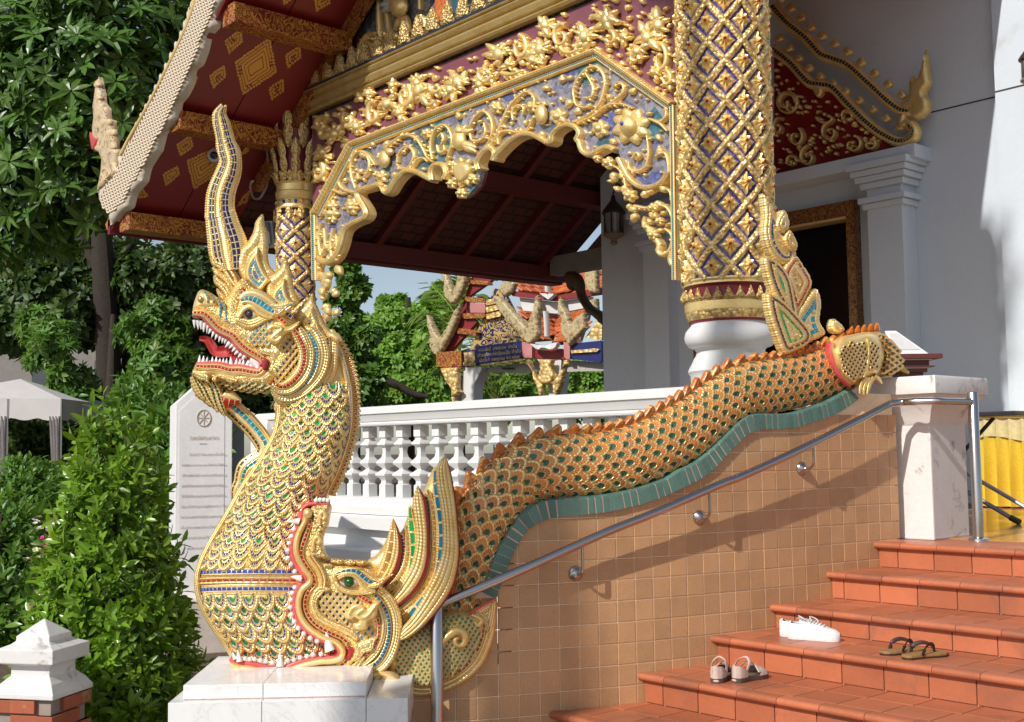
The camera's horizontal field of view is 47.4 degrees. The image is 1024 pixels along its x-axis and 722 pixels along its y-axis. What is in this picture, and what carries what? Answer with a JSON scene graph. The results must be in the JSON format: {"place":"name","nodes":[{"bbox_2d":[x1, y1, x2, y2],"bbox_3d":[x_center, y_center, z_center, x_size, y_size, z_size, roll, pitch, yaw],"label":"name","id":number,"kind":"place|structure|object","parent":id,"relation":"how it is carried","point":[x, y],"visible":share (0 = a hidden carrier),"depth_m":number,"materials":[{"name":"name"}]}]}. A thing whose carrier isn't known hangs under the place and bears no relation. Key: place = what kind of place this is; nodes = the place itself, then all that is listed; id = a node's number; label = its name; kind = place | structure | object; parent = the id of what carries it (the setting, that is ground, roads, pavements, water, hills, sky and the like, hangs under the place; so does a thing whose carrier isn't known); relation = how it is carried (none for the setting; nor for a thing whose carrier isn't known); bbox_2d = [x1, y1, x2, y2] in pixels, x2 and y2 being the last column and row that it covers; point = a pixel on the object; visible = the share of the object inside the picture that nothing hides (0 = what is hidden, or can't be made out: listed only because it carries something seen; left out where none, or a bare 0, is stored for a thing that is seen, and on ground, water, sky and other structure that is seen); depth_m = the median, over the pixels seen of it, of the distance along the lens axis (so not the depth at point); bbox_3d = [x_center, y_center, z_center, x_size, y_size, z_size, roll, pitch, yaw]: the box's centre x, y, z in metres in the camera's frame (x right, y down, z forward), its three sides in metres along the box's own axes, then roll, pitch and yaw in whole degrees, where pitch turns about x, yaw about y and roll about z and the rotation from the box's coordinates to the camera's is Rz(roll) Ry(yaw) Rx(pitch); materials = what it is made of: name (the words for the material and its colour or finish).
{"place":"outdoors","nodes":[
{"label":"outdoors","id":0,"kind":"place"},
{"bbox_2d":[164,388,231,654],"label":"inscribed slab","id":1,"kind":"structure","parent":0,"point":[201,450],"depth_m":9.77,"materials":[{"name":"white stone"}]},
{"bbox_2d":[0,453,491,721],"bbox_3d":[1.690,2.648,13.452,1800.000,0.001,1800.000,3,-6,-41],"label":"ground","id":2,"kind":"structure","parent":0,"point":[4,670],"depth_m":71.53,"materials":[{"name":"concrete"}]},
{"bbox_2d":[0,487,53,647],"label":"garden shrub","id":3,"kind":"object","parent":2,"relation":"on","point":[20,531],"visible":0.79,"depth_m":9.97,"materials":[{"name":"green plant"}]},
{"bbox_2d":[23,547,43,606],"bbox_3d":[-3.880,1.952,9.453,0.167,0.909,0.494,1,-5,-21],"label":"flowering shrub","id":4,"kind":"object","parent":2,"relation":"on","point":[35,550],"visible":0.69,"depth_m":9.42,"materials":[{"name":"green plant"}]},
{"bbox_2d":[0,451,83,555],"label":"shrub","id":5,"kind":"object","parent":2,"relation":"on","point":[31,477],"visible":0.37,"depth_m":11.32,"materials":[{"name":"green plant"}]},
{"bbox_2d":[32,515,54,581],"bbox_3d":[-3.817,1.832,9.502,0.187,1.153,0.472,1,-5,-23],"label":"flowering shrub","id":6,"kind":"object","parent":2,"relation":"on","point":[37,521],"visible":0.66,"depth_m":9.56,"materials":[{"name":"green plant"}]},
{"bbox_2d":[0,618,92,721],"bbox_3d":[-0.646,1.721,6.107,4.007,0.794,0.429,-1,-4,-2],"label":"brick post","id":7,"kind":"object","parent":2,"relation":"on","point":[46,681],"visible":1,"depth_m":5.95,"materials":[{"name":"white stone"}]},
{"bbox_2d":[0,379,103,472],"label":"gazebo tent","id":8,"kind":"object","parent":2,"relation":"on","point":[20,399],"visible":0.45,"depth_m":20.34,"materials":[{"name":"fabric"}]},
{"bbox_2d":[8,380,105,465],"bbox_3d":[-9.380,1.868,23.778,2.832,3.431,1.993,3,-6,-41],"label":"garden tree","id":9,"kind":"object","parent":2,"relation":"on","point":[32,436],"visible":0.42,"depth_m":23.12,"materials":[{"name":"green plant"}]},
{"bbox_2d":[35,458,86,630],"bbox_3d":[-4.523,1.766,11.514,0.889,1.654,2.584,1,-5,-21],"label":"garden shrub","id":10,"kind":"object","parent":2,"relation":"on","point":[53,462],"depth_m":12.29,"materials":[{"name":"green plant"}]},
{"bbox_2d":[0,0,191,493],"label":"umbrella leaf tree","id":11,"kind":"object","parent":2,"relation":"on","point":[50,164],"visible":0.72,"depth_m":15.73,"materials":[{"name":"green plant"}]},
{"bbox_2d":[11,293,198,498],"bbox_3d":[-7.551,1.047,21.570,4.693,4.681,1.874,-3,-5,27],"label":"young tree","id":12,"kind":"object","parent":2,"relation":"on","point":[157,348],"visible":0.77,"depth_m":21.48,"materials":[{"name":"green plant"}]},
{"bbox_2d":[3,386,215,721],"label":"cone shrub","id":13,"kind":"object","parent":2,"relation":"on","point":[133,624],"visible":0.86,"depth_m":6.68,"materials":[{"name":"green plant"}]},
{"bbox_2d":[0,263,243,482],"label":"house","id":14,"kind":"structure","parent":2,"relation":"on","point":[10,369],"depth_m":43.06,"materials":[{"name":"white paint"}]},
{"bbox_2d":[32,365,47,385],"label":"window","id":15,"kind":"structure","parent":14,"relation":"in","point":[40,377],"depth_m":42.97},
{"bbox_2d":[0,234,247,423],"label":"shade tree","id":16,"kind":"object","parent":2,"relation":"on","point":[178,276],"visible":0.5,"depth_m":24.81,"materials":[{"name":"green plant"}]},
{"bbox_2d":[113,236,138,251],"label":"tree","id":17,"kind":"object","parent":2,"relation":"on","point":[118,239],"depth_m":53.51,"materials":[{"name":"green plant"}]},
{"bbox_2d":[92,371,237,560],"bbox_3d":[-4.636,1.481,15.604,1.734,2.826,4.198,1,-5,-23],"label":"garden shrub","id":18,"kind":"object","parent":2,"relation":"on","point":[149,401],"visible":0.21,"depth_m":16.05,"materials":[{"name":"green plant"}]},
{"bbox_2d":[241,359,274,414],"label":"tree","id":19,"kind":"object","parent":2,"relation":"on","point":[260,403],"visible":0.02,"depth_m":45.43,"materials":[{"name":"green plant"}]},
{"bbox_2d":[168,656,413,721],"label":"marble plinth","id":20,"kind":"structure","parent":2,"relation":"on","point":[219,689],"depth_m":5.21,"materials":[{"name":"white stone"}]},
{"bbox_2d":[190,104,360,664],"bbox_3d":[-1.198,0.127,5.912,0.864,2.925,0.324,-1,-4,-2],"label":"naga statue","id":21,"kind":"object","parent":20,"relation":"on","point":[300,366],"visible":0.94,"depth_m":5.81,"materials":[{"name":"gold metal"}]},
{"bbox_2d":[229,193,908,696],"bbox_3d":[0.614,0.350,6.484,4.272,2.732,0.650,1,-5,-21],"label":"makara statue","id":22,"kind":"object","parent":20,"relation":"on","point":[379,611],"visible":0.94,"depth_m":6.00,"materials":[{"name":"gold metal"}]},
{"bbox_2d":[322,262,390,494],"bbox_3d":[-3.552,0.592,26.146,1.728,6.195,1.905,-1,-4,3],"label":"shade tree","id":23,"kind":"object","parent":2,"relation":"on","point":[361,338],"visible":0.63,"depth_m":26.00,"materials":[{"name":"green plant"}]},
{"bbox_2d":[361,279,481,496],"bbox_3d":[-3.085,0.833,33.775,4.916,6.881,4.082,-1,-4,0],"label":"round tree","id":24,"kind":"object","parent":2,"relation":"on","point":[391,315],"visible":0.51,"depth_m":32.94,"materials":[{"name":"green plant"}]},
{"bbox_2d":[387,377,427,398],"bbox_3d":[-3.325,0.667,31.325,2.144,0.704,0.311,-1,-4,2],"label":"leaning branch","id":25,"kind":"object","parent":24,"relation":"attached to","point":[397,385],"visible":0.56,"depth_m":31.27,"materials":[{"name":"brown plant"}]},
{"bbox_2d":[402,275,489,470],"bbox_3d":[-1.629,0.876,31.537,2.738,6.405,1.245,-1,-4,3],"label":"palm","id":26,"kind":"object","parent":2,"relation":"on","point":[411,322],"visible":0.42,"depth_m":31.75,"materials":[{"name":"green plant"}]},
{"bbox_2d":[419,281,574,451],"bbox_3d":[-0.557,0.776,28.051,4.068,6.048,3.243,-1,-4,7],"label":"palm","id":27,"kind":"object","parent":2,"relation":"on","point":[491,382],"visible":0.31,"depth_m":27.78,"materials":[{"name":"green plant"}]},
{"bbox_2d":[426,270,603,401],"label":"garden pavilion","id":28,"kind":"structure","parent":2,"relation":"on","point":[505,332],"depth_m":22.46,"materials":[{"name":"tile"}]},
{"bbox_2d":[483,358,604,425],"bbox_3d":[0.666,1.886,36.658,6.676,5.135,3.788,0,-4,-8],"label":"round tree","id":29,"kind":"object","parent":2,"relation":"on","point":[587,382],"visible":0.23,"depth_m":35.46,"materials":[{"name":"green plant"}]},
{"bbox_2d":[410,389,899,721],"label":"stair wall","id":30,"kind":"structure","parent":2,"relation":"on","point":[678,587],"depth_m":6.31,"materials":[{"name":"tile"}]},
{"bbox_2d":[430,392,988,721],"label":"handrail","id":31,"kind":"object","parent":30,"relation":"attached to","point":[575,572],"visible":0.95,"depth_m":6.30,"materials":[{"name":"silver metal"}]},
{"bbox_2d":[550,539,1023,721],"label":"staircase","id":32,"kind":"structure","parent":2,"relation":"on","point":[961,601],"depth_m":5.92,"materials":[{"name":"tile"}]},
{"bbox_2d":[710,656,731,683],"bbox_3d":[1.067,1.560,5.948,0.092,0.122,0.251,-2,-5,21],"label":"beige sandal","id":33,"kind":"object","parent":32,"relation":"on","point":[719,674],"visible":0.98,"depth_m":5.85,"materials":[{"name":"beige leather"}]},
{"bbox_2d":[732,656,768,682],"bbox_3d":[1.206,1.557,5.928,0.251,0.122,0.095,3,-6,-41],"label":"beige sandal","id":34,"kind":"object","parent":32,"relation":"on","point":[752,672],"visible":1,"depth_m":5.89,"materials":[{"name":"beige leather"}]},
{"bbox_2d":[779,615,813,636],"bbox_3d":[1.576,1.427,6.275,0.275,0.121,0.098,-3,-5,26],"label":"white sneaker","id":35,"kind":"object","parent":32,"relation":"on","point":[783,623],"visible":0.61,"depth_m":6.30,"materials":[{"name":"fabric"}]},
{"bbox_2d":[787,616,840,641],"bbox_3d":[1.605,1.420,6.197,0.275,0.121,0.098,-3,-5,29],"label":"white sneaker","id":36,"kind":"object","parent":32,"relation":"on","point":[811,630],"visible":1,"depth_m":6.17,"materials":[{"name":"fabric"}]},
{"bbox_2d":[879,637,924,655],"bbox_3d":[1.933,1.405,5.763,0.265,0.076,0.109,1,-5,-26],"label":"flip flop","id":37,"kind":"object","parent":32,"relation":"on","point":[890,651],"visible":0.8,"depth_m":5.75,"materials":[{"name":"rubber"}]},
{"bbox_2d":[902,640,948,659],"bbox_3d":[1.995,1.396,5.654,0.265,0.076,0.109,1,-5,-23],"label":"flip flop","id":38,"kind":"object","parent":32,"relation":"on","point":[923,654],"visible":1,"depth_m":5.63,"materials":[{"name":"rubber"}]},
{"bbox_2d":[2,1,604,455],"label":"sky","id":39,"kind":"structure","parent":0,"point":[384,279],"materials":[{"name":"white"}]},
{"bbox_2d":[948,503,1023,542],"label":"terrace floor","id":40,"kind":"structure","parent":0,"point":[999,527],"depth_m":8.33,"materials":[{"name":"tile"}]},
{"bbox_2d":[251,387,809,642],"bbox_3d":[-0.349,1.366,10.374,0.620,2.030,7.709,3,-6,-41],"label":"balustrade","id":41,"kind":"object","parent":40,"relation":"on","point":[359,526],"visible":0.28,"depth_m":11.05,"materials":[{"name":"white paint"}]},
{"bbox_2d":[270,111,316,419],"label":"mosaic column","id":42,"kind":"structure","parent":41,"relation":"on","point":[292,179],"depth_m":12.68,"materials":[{"name":"gold glass"}]},
{"bbox_2d":[264,221,275,247],"bbox_3d":[-2.713,-1.406,12.966,0.200,0.316,0.232,-2,-5,20],"label":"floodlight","id":43,"kind":"object","parent":42,"relation":"attached to","point":[270,226],"visible":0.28,"depth_m":12.89,"materials":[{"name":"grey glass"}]},
{"bbox_2d":[671,0,777,381],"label":"mosaic column","id":44,"kind":"structure","parent":40,"relation":"on","point":[725,173],"depth_m":8.12,"materials":[{"name":"gold glass"}]},
{"bbox_2d":[550,0,1023,502],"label":"temple hall","id":45,"kind":"structure","parent":40,"relation":"on","point":[920,243],"depth_m":12.27,"materials":[{"name":"paint"}]},
{"bbox_2d":[105,0,618,286],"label":"porch roof","id":46,"kind":"structure","parent":45,"relation":"attached to","point":[528,211],"depth_m":13.39,"materials":[{"name":"red paint"}]},
{"bbox_2d":[89,0,223,224],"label":"bargeboard","id":47,"kind":"object","parent":46,"relation":"on","point":[125,174],"visible":1,"depth_m":12.32,"materials":[{"name":"wood"}]},
{"bbox_2d":[207,149,218,162],"bbox_3d":[-3.255,-2.256,12.745,0.170,0.175,0.149,0,-5,-14],"label":"security camera","id":48,"kind":"object","parent":46,"relation":"attached to","point":[212,156],"visible":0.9,"depth_m":12.69,"materials":[{"name":"white plastic"}]},
{"bbox_2d":[249,151,268,199],"bbox_3d":[-2.837,-2.121,13.127,0.227,0.547,0.528,0,-4,-7],"label":"conduit","id":49,"kind":"object","parent":46,"relation":"hanging from","point":[252,181],"visible":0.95,"depth_m":13.10,"materials":[{"name":"grey metal"}]},
{"bbox_2d":[303,0,676,204],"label":"porch gable","id":50,"kind":"structure","parent":46,"relation":"attached to","point":[406,59],"depth_m":10.72,"materials":[{"name":"gold metal"}]},
{"bbox_2d":[310,48,680,331],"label":"carved arch","id":51,"kind":"structure","parent":50,"relation":"attached to","point":[602,104],"depth_m":10.11,"materials":[{"name":"gold metal"}]},
{"bbox_2d":[564,271,602,324],"bbox_3d":[1.015,-0.885,16.373,0.135,0.824,0.745,3,-6,-41],"label":"eave bracket","id":52,"kind":"object","parent":45,"relation":"attached to","point":[574,281],"visible":0.93,"depth_m":16.41,"materials":[{"name":"brown wood"}]},
{"bbox_2d":[602,183,624,245],"bbox_3d":[1.355,-1.937,15.413,0.332,0.860,0.332,-1,-4,4],"label":"wall lantern","id":53,"kind":"object","parent":45,"relation":"attached to","point":[613,212],"depth_m":15.30,"materials":[{"name":"metal"}]},
{"bbox_2d":[769,0,932,173],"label":"door pediment","id":54,"kind":"structure","parent":45,"relation":"attached to","point":[819,120],"depth_m":13.01,"materials":[{"name":"red paint"}]},
{"bbox_2d":[1018,52,1023,83],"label":"wall lantern","id":55,"kind":"object","parent":45,"relation":"attached to","point":[1021,59],"depth_m":11.12,"materials":[{"name":"metal"}]},
{"bbox_2d":[852,375,987,539],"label":"gate pillar","id":56,"kind":"structure","parent":40,"relation":"on","point":[931,467],"depth_m":7.29,"materials":[{"name":"white stone"}]},
{"bbox_2d":[885,331,942,376],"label":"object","id":57,"kind":"object","parent":56,"relation":"attached to","point":[917,359],"visible":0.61,"depth_m":8.04,"materials":[{"name":"white stone"}]},
{"bbox_2d":[966,411,1023,524],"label":"folding table","id":58,"kind":"object","parent":40,"relation":"on","point":[992,415],"visible":0.35,"depth_m":8.65,"materials":[{"name":"yellow fabric"}]},
{"bbox_2d":[979,417,1023,506],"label":"draped table","id":59,"kind":"object","parent":40,"relation":"on","point":[1002,451],"visible":0.69,"depth_m":10.67,"materials":[{"name":"fabric"}]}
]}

